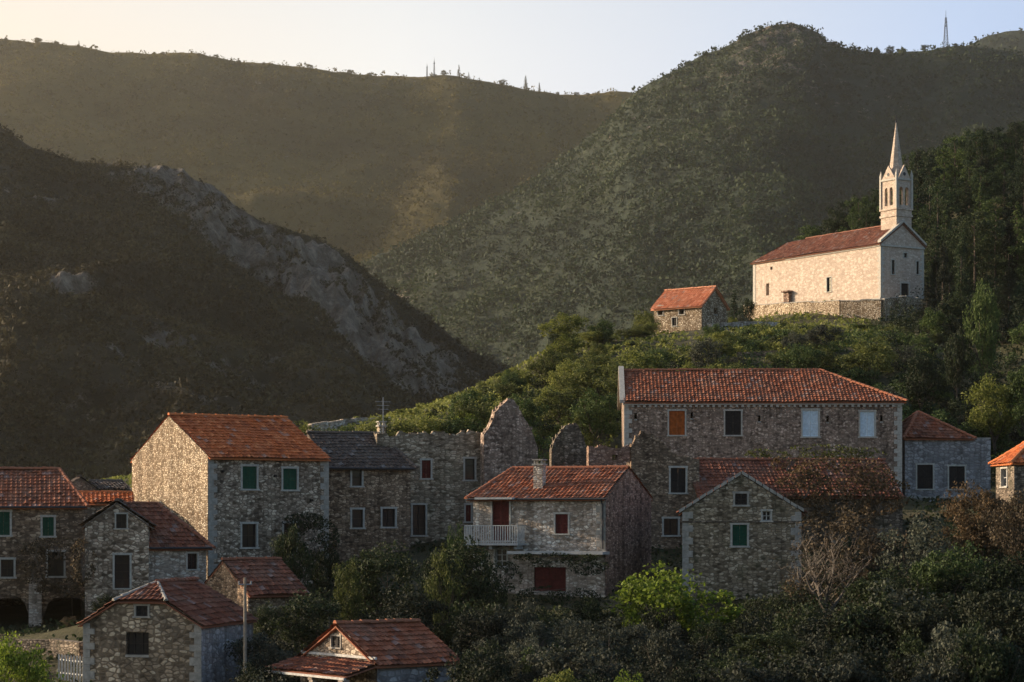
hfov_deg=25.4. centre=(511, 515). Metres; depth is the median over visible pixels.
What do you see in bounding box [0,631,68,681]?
shrub
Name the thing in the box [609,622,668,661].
shrub
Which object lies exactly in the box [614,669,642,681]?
shrub
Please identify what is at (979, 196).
conifer tree
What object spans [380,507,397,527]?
window
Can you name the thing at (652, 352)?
broadleaf tree
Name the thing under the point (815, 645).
shrub
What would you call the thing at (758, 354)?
field wall
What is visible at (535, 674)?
shrub
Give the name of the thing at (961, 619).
shrub
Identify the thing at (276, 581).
stone house
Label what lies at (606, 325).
shrub
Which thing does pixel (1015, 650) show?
shrub
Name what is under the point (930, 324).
shrub
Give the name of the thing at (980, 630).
shrub
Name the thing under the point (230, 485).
stone house
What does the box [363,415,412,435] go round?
shrub
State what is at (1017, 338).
shrub
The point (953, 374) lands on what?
broadleaf tree
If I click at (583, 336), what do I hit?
broadleaf tree
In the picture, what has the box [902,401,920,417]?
shrub
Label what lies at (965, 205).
conifer tree
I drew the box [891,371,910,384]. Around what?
shrub
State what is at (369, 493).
stone house
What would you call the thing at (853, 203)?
conifer tree
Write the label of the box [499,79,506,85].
broadleaf tree
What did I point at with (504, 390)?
shrub
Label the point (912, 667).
shrub
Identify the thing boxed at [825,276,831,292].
window
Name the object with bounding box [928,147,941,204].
conifer tree
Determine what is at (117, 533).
stone house
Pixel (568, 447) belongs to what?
ruined house
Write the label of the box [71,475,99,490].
stone house
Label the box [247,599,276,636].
shrub
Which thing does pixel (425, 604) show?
broadleaf tree
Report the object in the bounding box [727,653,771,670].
shrub
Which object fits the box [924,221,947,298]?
conifer tree
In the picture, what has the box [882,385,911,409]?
shrub
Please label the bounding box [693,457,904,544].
stone house
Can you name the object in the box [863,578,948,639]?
shrub
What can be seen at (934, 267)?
cypress tree
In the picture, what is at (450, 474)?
ruined house
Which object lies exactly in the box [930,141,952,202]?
conifer tree
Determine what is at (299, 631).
broadleaf tree
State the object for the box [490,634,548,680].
shrub
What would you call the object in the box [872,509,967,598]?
broadleaf tree
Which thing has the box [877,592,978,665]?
broadleaf tree
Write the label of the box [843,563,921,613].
broadleaf tree
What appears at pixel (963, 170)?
pine tree
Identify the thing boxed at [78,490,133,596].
stone house
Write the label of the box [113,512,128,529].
window
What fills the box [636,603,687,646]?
shrub
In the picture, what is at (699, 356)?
shrub
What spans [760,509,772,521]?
window
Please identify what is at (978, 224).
pine tree
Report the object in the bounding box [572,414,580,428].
cypress tree
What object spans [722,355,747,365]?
shrub
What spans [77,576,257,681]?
stone house
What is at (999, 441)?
shrub
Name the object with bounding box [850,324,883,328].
broadleaf tree
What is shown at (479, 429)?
shrub
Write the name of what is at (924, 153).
pine tree
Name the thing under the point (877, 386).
shrub
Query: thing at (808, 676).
shrub
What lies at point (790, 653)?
shrub
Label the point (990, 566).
shrub
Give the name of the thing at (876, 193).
pine tree
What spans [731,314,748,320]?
shrub
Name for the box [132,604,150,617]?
window
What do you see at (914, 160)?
pine tree
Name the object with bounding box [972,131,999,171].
pine tree
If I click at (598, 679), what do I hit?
shrub
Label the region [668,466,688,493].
window
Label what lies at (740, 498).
window
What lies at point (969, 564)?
shrub
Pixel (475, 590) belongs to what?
broadleaf tree
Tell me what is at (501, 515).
door
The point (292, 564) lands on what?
shrub
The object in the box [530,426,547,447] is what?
shrub
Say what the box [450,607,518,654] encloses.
broadleaf tree
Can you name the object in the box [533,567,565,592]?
window
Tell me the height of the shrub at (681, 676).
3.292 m
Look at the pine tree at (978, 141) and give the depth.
315.98 m
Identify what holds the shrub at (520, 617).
on the ground at (12, 615)
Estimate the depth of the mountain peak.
2886.51 m
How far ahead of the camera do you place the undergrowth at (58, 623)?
138.08 m
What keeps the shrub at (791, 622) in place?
on the ground at (12, 615)
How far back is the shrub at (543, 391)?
184.47 m
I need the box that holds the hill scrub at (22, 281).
[0,123,510,479]
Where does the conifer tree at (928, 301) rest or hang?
on the ground at (12, 615)
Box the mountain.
[0,39,633,264]
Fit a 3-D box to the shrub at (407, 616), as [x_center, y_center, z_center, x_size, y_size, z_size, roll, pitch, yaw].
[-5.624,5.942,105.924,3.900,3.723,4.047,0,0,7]
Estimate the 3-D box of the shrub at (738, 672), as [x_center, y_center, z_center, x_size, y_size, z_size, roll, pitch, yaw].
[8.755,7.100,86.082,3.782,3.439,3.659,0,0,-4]
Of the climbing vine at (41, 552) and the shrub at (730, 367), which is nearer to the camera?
the climbing vine at (41, 552)
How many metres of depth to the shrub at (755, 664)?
88.41 m
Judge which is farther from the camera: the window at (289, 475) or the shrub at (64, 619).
the window at (289, 475)
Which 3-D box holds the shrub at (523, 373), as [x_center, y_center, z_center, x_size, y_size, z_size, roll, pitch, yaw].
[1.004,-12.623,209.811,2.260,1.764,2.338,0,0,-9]
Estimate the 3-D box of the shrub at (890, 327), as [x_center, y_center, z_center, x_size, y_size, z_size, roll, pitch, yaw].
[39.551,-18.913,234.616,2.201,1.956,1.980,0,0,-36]
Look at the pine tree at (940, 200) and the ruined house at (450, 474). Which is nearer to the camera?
the ruined house at (450, 474)
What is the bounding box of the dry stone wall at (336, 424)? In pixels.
[308,416,390,430]
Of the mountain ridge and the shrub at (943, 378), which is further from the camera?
the mountain ridge
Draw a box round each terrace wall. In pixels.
[707,321,779,328]
[747,296,934,319]
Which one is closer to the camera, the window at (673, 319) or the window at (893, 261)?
the window at (673, 319)
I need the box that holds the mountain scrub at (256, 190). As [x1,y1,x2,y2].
[0,35,632,263]
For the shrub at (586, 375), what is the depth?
186.98 m
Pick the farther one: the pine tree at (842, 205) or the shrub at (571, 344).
the pine tree at (842, 205)
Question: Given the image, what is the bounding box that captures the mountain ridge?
[365,23,1023,367]
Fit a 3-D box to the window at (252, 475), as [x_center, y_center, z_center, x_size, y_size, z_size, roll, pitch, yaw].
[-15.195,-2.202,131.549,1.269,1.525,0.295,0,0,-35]
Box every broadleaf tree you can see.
[34,37,41,43]
[262,587,343,651]
[331,559,363,620]
[334,540,420,619]
[373,585,448,629]
[414,535,499,616]
[423,542,466,626]
[446,410,484,429]
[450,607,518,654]
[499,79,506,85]
[501,619,565,655]
[546,333,567,342]
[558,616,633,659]
[578,330,616,341]
[615,328,656,339]
[643,347,675,367]
[695,338,736,355]
[728,629,810,667]
[776,343,825,368]
[787,606,895,657]
[789,500,896,603]
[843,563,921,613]
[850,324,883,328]
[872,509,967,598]
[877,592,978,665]
[884,45,894,53]
[905,348,946,409]
[907,540,998,626]
[920,44,929,51]
[936,479,1011,560]
[942,326,976,399]
[943,335,967,394]
[950,588,1023,655]
[961,373,1023,457]
[962,277,1001,404]
[964,551,1023,626]
[981,489,1023,589]
[1005,363,1023,435]
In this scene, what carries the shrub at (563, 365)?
on the ground at (12, 615)
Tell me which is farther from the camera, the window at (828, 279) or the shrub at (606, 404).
the window at (828, 279)
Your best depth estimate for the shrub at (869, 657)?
88.61 m
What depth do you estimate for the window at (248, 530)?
131.61 m
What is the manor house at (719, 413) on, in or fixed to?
on the ground at (12, 615)
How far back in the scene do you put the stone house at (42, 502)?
124.71 m
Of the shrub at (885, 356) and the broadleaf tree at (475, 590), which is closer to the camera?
the broadleaf tree at (475, 590)
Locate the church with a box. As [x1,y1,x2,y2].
[750,121,926,303]
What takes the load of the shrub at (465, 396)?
on the ground at (12, 615)
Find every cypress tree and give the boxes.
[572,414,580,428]
[912,151,925,222]
[927,257,941,307]
[935,242,951,323]
[952,228,971,313]
[973,147,986,211]
[983,156,991,212]
[1001,219,1017,288]
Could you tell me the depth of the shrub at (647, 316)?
243.41 m
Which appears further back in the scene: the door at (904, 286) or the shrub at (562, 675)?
the door at (904, 286)
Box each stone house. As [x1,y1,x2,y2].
[0,466,89,626]
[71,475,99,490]
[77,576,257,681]
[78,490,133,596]
[78,498,156,617]
[88,479,130,492]
[123,501,215,582]
[130,412,330,584]
[204,557,309,623]
[265,618,460,681]
[306,397,418,562]
[464,459,652,597]
[650,285,729,333]
[676,471,806,599]
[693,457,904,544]
[902,410,990,502]
[988,441,1023,503]
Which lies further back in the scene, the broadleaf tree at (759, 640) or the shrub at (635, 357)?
the shrub at (635, 357)
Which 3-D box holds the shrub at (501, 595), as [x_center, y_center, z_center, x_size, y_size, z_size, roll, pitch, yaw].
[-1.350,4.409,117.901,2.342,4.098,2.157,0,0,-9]
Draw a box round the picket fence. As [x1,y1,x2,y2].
[58,654,82,681]
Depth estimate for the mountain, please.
2284.68 m
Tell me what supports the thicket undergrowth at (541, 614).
on the ground at (12, 615)
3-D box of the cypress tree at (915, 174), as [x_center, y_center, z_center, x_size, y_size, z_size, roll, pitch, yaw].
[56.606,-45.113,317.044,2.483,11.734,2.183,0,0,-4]
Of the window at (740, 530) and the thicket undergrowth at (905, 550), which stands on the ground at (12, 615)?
the thicket undergrowth at (905, 550)
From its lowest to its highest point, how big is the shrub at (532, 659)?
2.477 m
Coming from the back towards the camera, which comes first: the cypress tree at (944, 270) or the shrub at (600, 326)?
the cypress tree at (944, 270)
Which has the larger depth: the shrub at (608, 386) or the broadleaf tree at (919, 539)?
the shrub at (608, 386)
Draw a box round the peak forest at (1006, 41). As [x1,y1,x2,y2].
[971,28,1023,52]
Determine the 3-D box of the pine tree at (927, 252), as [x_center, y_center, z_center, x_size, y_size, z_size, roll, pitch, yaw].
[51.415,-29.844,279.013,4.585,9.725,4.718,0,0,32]
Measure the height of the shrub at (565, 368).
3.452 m
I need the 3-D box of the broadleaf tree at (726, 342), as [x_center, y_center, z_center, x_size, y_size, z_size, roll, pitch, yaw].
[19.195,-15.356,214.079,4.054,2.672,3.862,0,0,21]
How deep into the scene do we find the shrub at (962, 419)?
187.89 m
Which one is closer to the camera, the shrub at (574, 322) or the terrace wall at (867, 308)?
the shrub at (574, 322)
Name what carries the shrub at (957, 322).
on the ground at (12, 615)
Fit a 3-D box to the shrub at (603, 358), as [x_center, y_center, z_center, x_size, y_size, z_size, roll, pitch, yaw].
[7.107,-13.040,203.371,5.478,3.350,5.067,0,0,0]
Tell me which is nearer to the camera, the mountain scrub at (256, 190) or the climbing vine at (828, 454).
the climbing vine at (828, 454)
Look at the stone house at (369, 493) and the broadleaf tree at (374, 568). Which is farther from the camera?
the stone house at (369, 493)
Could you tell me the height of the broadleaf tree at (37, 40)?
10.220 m
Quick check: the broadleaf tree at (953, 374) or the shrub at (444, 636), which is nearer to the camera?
the shrub at (444, 636)
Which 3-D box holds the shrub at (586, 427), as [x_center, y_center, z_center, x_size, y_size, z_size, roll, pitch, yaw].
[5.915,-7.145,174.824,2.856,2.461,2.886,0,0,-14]
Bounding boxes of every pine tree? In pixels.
[795,225,820,240]
[819,207,848,234]
[820,220,836,233]
[830,200,856,232]
[831,223,850,232]
[838,196,873,231]
[852,203,880,228]
[863,188,900,226]
[875,178,926,229]
[901,153,918,179]
[905,157,953,205]
[909,150,925,201]
[912,186,961,243]
[913,157,945,228]
[914,148,935,192]
[919,233,951,286]
[924,230,954,271]
[932,135,969,202]
[932,135,971,184]
[940,218,982,269]
[947,210,1000,292]
[950,160,984,206]
[956,130,993,171]
[956,160,977,200]
[958,128,978,147]
[961,166,1004,215]
[963,194,991,225]
[966,128,989,160]
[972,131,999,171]
[976,196,1015,265]
[982,126,1010,178]
[989,132,1001,165]
[1003,121,1023,153]
[1004,122,1023,155]
[1007,218,1023,274]
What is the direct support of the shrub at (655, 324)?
on the ground at (12, 615)
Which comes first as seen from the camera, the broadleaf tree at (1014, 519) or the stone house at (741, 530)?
the broadleaf tree at (1014, 519)
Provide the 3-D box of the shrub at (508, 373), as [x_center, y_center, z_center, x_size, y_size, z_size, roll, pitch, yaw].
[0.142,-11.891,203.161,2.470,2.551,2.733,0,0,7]
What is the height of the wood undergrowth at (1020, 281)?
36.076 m
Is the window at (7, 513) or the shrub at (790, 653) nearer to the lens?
the shrub at (790, 653)
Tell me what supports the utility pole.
on the ground at (12, 615)
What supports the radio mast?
on the mountain ridge
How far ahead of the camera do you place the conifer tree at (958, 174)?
331.07 m
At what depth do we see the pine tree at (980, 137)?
327.23 m
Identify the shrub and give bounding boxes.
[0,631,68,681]
[59,616,78,626]
[88,593,114,610]
[224,631,293,678]
[237,661,282,681]
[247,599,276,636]
[269,523,315,587]
[274,656,286,678]
[293,419,333,434]
[309,548,345,597]
[322,424,355,430]
[356,418,393,432]
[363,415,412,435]
[367,603,433,630]
[388,411,448,435]
[422,641,512,681]
[427,614,451,636]
[430,597,507,656]
[436,396,491,431]
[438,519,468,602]
[440,414,485,433]
[447,388,497,415]
[447,640,511,681]
[452,612,502,655]
[456,388,481,402]
[466,561,508,612]
[469,633,508,661]
[474,419,489,432]
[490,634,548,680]
[492,381,523,398]
[492,598,546,647]
[493,371,526,385]
[494,375,521,386]
[497,673,540,681]
[501,369,526,388]
[507,653,547,681]
[510,393,549,428]
[518,645,550,680]
[520,370,533,382]
[522,657,549,681]
[525,349,573,382]
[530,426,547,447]
[531,430,551,462]
[532,384,596,422]
[532,385,574,408]
[532,612,592,656]
[533,668,580,681]
[534,349,577,369]
[535,634,629,681]
[537,312,589,343]
[539,639,567,655]
[546,333,584,360]
[546,358,584,390]
[553,371,594,397]
[556,361,579,382]
[561,351,620,374]
[566,593,621,637]
[568,387,617,439]
[571,409,608,431]
[572,359,629,398]
[575,671,612,681]
[586,322,613,343]
[588,341,609,362]
[592,363,655,393]
[597,318,615,332]
[598,622,644,662]
[602,359,644,379]
[606,560,744,640]
[609,347,679,377]
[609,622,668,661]
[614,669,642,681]
[630,309,662,334]
[630,620,690,681]
[633,322,654,336]
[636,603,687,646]
[640,321,659,331]
[640,576,663,605]
[664,659,711,681]
[673,636,730,676]
[676,361,712,370]
[687,615,739,653]
[689,337,729,367]
[693,653,765,679]
[699,323,731,338]
[706,646,763,681]
[706,658,785,681]
[707,330,741,348]
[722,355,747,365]
[723,361,756,368]
[727,317,738,322]
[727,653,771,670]
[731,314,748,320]
[737,298,756,320]
[758,649,854,681]
[765,640,819,676]
[767,594,830,653]
[781,330,808,350]
[790,630,865,678]
[797,651,887,681]
[799,345,837,370]
[802,324,844,346]
[802,632,893,681]
[804,620,836,642]
[825,591,922,673]
[826,324,845,337]
[833,336,898,378]
[842,366,882,385]
[846,663,901,681]
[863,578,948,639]
[872,382,888,391]
[877,646,938,681]
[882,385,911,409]
[885,323,904,334]
[885,628,942,681]
[886,379,938,413]
[890,345,920,369]
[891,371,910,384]
[897,648,921,681]
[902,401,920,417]
[902,404,913,418]
[902,408,970,432]
[903,653,972,681]
[907,366,952,400]
[909,334,935,350]
[909,620,987,661]
[914,619,1023,681]
[917,307,954,336]
[920,564,1000,627]
[929,332,946,343]
[932,412,974,433]
[936,624,1023,681]
[937,292,985,322]
[938,635,1003,681]
[940,397,961,412]
[941,313,975,336]
[941,621,1023,681]
[944,397,997,423]
[944,550,991,580]
[947,608,995,634]
[961,417,1010,455]
[961,555,1018,594]
[971,285,1023,313]
[973,588,1023,647]
[987,317,1022,343]
[1007,322,1023,345]
[1009,425,1023,445]
[1010,332,1023,343]
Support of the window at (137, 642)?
in the stone house at (176, 629)
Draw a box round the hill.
[0,128,505,478]
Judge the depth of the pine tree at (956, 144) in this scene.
323.20 m
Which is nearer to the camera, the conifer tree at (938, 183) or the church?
the church
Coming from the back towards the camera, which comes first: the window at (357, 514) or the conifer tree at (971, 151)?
the conifer tree at (971, 151)
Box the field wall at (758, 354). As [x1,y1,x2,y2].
[688,350,778,356]
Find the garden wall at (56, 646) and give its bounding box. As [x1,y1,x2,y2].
[13,638,82,662]
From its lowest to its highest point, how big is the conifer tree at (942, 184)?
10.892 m
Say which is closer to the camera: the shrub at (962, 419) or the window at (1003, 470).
the window at (1003, 470)
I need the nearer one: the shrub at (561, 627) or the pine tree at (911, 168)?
the shrub at (561, 627)
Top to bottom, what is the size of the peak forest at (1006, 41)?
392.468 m
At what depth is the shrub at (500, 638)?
102.60 m
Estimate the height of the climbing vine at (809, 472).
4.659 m
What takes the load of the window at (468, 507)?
in the ruined house at (450, 474)
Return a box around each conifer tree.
[728,288,739,319]
[847,194,857,228]
[912,165,924,216]
[915,282,938,328]
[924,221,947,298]
[925,177,943,240]
[926,180,957,246]
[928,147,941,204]
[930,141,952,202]
[934,206,958,284]
[935,145,956,209]
[950,152,963,191]
[952,229,975,292]
[955,175,975,237]
[965,147,975,181]
[965,183,990,253]
[1001,202,1023,277]
[1019,200,1023,247]
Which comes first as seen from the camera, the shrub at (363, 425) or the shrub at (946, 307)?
the shrub at (363, 425)
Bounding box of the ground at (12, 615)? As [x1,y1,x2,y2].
[0,177,1023,681]
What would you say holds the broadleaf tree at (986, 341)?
on the ground at (12, 615)
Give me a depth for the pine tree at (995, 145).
329.30 m
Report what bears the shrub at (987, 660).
on the ground at (12, 615)
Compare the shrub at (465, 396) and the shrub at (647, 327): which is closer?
the shrub at (465, 396)
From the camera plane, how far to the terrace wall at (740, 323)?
246.83 m
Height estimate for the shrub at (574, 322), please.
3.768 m
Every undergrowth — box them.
[0,223,1023,681]
[224,532,1020,681]
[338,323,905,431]
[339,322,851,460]
[449,581,818,647]
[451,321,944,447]
[767,495,1023,614]
[864,161,1023,483]
[912,142,1023,304]
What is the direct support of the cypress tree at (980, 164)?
on the ground at (12, 615)
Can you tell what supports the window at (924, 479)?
in the stone house at (939, 457)
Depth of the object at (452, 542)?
121.75 m
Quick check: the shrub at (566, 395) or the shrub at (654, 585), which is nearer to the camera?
the shrub at (654, 585)
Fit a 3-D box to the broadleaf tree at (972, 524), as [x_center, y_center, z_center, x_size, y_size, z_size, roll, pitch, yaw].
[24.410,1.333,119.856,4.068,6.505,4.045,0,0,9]
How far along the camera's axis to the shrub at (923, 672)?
89.05 m
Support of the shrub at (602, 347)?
on the ground at (12, 615)
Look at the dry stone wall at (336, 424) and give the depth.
197.40 m
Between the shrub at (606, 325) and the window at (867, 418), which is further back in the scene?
the shrub at (606, 325)
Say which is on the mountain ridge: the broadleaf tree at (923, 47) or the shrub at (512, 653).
the broadleaf tree at (923, 47)
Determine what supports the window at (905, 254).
in the church
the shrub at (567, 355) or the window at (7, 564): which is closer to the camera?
the window at (7, 564)
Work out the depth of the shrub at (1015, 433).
184.34 m
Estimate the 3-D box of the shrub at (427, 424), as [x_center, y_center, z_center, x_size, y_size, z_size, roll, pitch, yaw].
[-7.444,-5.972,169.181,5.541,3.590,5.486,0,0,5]
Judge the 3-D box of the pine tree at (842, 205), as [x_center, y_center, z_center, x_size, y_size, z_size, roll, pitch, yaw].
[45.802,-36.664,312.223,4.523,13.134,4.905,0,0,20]
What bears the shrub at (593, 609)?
on the ground at (12, 615)
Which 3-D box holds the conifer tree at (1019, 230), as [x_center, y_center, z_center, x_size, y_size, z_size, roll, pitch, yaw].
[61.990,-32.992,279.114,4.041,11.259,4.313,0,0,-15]
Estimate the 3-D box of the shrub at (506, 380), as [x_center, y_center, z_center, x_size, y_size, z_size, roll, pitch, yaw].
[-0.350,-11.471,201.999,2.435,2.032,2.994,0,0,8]
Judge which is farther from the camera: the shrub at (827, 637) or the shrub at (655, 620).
the shrub at (655, 620)
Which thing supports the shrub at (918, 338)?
on the ground at (12, 615)
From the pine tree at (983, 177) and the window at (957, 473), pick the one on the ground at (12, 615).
the pine tree at (983, 177)
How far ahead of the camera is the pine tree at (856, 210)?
304.17 m
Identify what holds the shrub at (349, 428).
on the ground at (12, 615)
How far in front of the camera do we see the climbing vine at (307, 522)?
131.36 m
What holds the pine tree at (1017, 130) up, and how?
on the ground at (12, 615)
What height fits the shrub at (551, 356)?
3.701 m
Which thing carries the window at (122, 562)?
in the stone house at (117, 533)
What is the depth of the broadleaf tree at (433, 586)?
111.81 m
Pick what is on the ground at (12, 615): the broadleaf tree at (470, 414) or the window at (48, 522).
the broadleaf tree at (470, 414)
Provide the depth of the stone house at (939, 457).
161.94 m
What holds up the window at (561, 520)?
in the stone house at (536, 510)
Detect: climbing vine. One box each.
[17,537,96,596]
[281,512,339,581]
[488,552,608,605]
[744,444,886,457]
[770,455,910,527]
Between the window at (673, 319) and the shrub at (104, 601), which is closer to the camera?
the shrub at (104, 601)
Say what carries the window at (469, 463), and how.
in the ruined house at (450, 474)
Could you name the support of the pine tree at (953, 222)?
on the ground at (12, 615)
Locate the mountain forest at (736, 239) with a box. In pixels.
[360,21,1023,367]
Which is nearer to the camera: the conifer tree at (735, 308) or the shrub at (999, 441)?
the shrub at (999, 441)
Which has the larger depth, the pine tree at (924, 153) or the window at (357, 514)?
the pine tree at (924, 153)
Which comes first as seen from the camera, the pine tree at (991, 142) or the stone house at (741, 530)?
the stone house at (741, 530)
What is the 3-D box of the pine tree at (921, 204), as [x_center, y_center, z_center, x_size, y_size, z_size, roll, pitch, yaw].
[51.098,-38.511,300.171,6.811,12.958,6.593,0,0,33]
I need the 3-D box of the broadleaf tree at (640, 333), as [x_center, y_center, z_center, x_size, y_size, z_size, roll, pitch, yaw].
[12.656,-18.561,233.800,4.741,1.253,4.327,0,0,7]
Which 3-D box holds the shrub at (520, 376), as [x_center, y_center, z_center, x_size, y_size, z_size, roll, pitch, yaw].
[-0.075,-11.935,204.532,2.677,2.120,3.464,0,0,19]
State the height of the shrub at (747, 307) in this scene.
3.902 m
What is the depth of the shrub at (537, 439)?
161.72 m
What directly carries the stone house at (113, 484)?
on the ground at (12, 615)
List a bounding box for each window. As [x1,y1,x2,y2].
[0,510,12,536]
[0,557,16,578]
[39,515,56,537]
[45,550,66,577]
[112,553,131,588]
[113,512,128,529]
[125,632,148,656]
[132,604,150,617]
[185,552,199,570]
[239,522,259,548]
[240,464,259,490]
[280,466,299,490]
[282,521,298,554]
[328,634,341,648]
[349,470,364,486]
[349,507,365,528]
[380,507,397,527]
[410,503,427,536]
[419,458,433,479]
[462,457,477,480]
[463,503,472,522]
[493,547,507,567]
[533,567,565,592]
[552,512,570,534]
[661,517,680,536]
[667,409,686,435]
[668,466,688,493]
[670,316,676,326]
[723,409,743,435]
[729,523,749,547]
[732,491,749,506]
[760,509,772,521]
[800,408,820,437]
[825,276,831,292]
[858,410,876,437]
[891,259,895,274]
[902,252,907,257]
[915,260,920,274]
[915,463,935,489]
[947,465,966,489]
[999,467,1007,487]
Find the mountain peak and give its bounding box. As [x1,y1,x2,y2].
[968,30,1023,55]
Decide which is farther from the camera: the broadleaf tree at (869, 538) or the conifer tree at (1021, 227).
the conifer tree at (1021, 227)
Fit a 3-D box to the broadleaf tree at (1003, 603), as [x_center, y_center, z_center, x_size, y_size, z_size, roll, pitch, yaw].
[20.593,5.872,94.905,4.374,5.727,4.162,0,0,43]
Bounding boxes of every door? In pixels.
[490,501,510,540]
[900,281,909,295]
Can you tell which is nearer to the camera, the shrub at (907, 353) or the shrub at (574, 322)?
the shrub at (907, 353)
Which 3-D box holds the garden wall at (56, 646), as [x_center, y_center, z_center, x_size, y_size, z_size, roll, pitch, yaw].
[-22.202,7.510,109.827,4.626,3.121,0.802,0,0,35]
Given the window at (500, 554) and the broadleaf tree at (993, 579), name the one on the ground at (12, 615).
the broadleaf tree at (993, 579)
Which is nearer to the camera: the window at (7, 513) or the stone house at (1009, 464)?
the window at (7, 513)
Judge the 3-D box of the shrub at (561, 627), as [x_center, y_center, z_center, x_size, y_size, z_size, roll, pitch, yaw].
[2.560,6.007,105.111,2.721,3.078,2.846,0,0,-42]
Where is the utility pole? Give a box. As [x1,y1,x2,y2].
[238,578,251,672]
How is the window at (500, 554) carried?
in the stone house at (536, 510)
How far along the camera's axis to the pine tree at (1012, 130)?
327.53 m
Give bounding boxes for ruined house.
[373,398,537,544]
[549,423,629,465]
[625,431,698,548]
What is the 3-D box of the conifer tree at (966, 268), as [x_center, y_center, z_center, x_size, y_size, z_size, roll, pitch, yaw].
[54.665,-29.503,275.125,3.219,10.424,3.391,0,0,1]
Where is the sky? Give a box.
[0,0,1023,94]
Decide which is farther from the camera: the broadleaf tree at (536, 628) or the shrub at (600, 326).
the shrub at (600, 326)
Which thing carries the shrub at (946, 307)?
on the ground at (12, 615)
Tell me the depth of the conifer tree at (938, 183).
299.07 m
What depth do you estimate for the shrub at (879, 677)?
87.30 m
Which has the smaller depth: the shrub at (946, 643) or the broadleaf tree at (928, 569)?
the shrub at (946, 643)
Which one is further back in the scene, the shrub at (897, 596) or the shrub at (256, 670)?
the shrub at (897, 596)
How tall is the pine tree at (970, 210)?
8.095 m
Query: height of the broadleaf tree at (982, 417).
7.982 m
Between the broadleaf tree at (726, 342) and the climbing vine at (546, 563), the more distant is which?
the broadleaf tree at (726, 342)
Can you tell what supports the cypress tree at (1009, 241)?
on the ground at (12, 615)
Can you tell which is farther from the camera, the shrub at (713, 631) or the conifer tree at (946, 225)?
the conifer tree at (946, 225)
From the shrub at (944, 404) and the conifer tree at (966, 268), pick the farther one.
the conifer tree at (966, 268)
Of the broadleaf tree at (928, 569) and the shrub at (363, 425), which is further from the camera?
the shrub at (363, 425)
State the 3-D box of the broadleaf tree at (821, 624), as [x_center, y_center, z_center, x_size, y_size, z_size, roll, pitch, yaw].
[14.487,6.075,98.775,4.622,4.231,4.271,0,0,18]
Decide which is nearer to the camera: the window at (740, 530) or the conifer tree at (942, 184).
the window at (740, 530)
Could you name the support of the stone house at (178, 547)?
on the ground at (12, 615)
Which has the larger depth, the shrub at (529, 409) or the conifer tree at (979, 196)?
the conifer tree at (979, 196)
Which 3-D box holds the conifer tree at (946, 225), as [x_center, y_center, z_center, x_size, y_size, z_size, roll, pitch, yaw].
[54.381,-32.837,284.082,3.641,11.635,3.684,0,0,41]
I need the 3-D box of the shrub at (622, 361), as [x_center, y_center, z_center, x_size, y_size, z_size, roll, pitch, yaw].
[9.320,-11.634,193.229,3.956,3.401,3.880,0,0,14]
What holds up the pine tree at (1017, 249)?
on the ground at (12, 615)
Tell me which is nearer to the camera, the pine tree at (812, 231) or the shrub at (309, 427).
the shrub at (309, 427)
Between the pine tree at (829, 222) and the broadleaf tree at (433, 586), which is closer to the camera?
the broadleaf tree at (433, 586)
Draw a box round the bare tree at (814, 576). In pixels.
[774,523,880,612]
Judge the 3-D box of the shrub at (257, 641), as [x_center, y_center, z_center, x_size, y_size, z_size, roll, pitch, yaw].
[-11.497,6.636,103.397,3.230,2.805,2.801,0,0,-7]
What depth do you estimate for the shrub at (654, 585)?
121.85 m
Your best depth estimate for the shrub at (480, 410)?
171.09 m
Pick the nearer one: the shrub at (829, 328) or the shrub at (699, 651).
the shrub at (699, 651)
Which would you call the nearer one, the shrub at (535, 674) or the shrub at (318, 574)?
the shrub at (535, 674)
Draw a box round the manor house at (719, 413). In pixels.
[617,366,908,491]
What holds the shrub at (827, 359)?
on the ground at (12, 615)
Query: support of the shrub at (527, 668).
on the ground at (12, 615)
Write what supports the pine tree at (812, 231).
on the ground at (12, 615)
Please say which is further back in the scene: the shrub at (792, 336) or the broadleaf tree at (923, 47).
the broadleaf tree at (923, 47)
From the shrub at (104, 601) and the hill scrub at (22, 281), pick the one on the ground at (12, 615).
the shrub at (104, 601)
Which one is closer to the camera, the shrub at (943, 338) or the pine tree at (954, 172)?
the shrub at (943, 338)
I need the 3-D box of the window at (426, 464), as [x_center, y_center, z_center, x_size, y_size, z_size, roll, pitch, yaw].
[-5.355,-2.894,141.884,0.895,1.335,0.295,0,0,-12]
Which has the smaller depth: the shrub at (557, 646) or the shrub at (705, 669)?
the shrub at (705, 669)
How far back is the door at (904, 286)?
264.11 m
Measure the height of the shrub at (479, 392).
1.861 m
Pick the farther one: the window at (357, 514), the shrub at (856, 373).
the shrub at (856, 373)
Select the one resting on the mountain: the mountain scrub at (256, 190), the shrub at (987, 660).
the mountain scrub at (256, 190)
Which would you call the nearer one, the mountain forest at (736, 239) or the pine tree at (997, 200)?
the pine tree at (997, 200)
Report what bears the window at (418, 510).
in the ruined house at (450, 474)
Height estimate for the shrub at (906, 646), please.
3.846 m
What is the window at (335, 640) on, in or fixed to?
in the stone house at (395, 650)
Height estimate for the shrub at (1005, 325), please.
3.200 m
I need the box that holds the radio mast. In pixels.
[943,17,948,48]

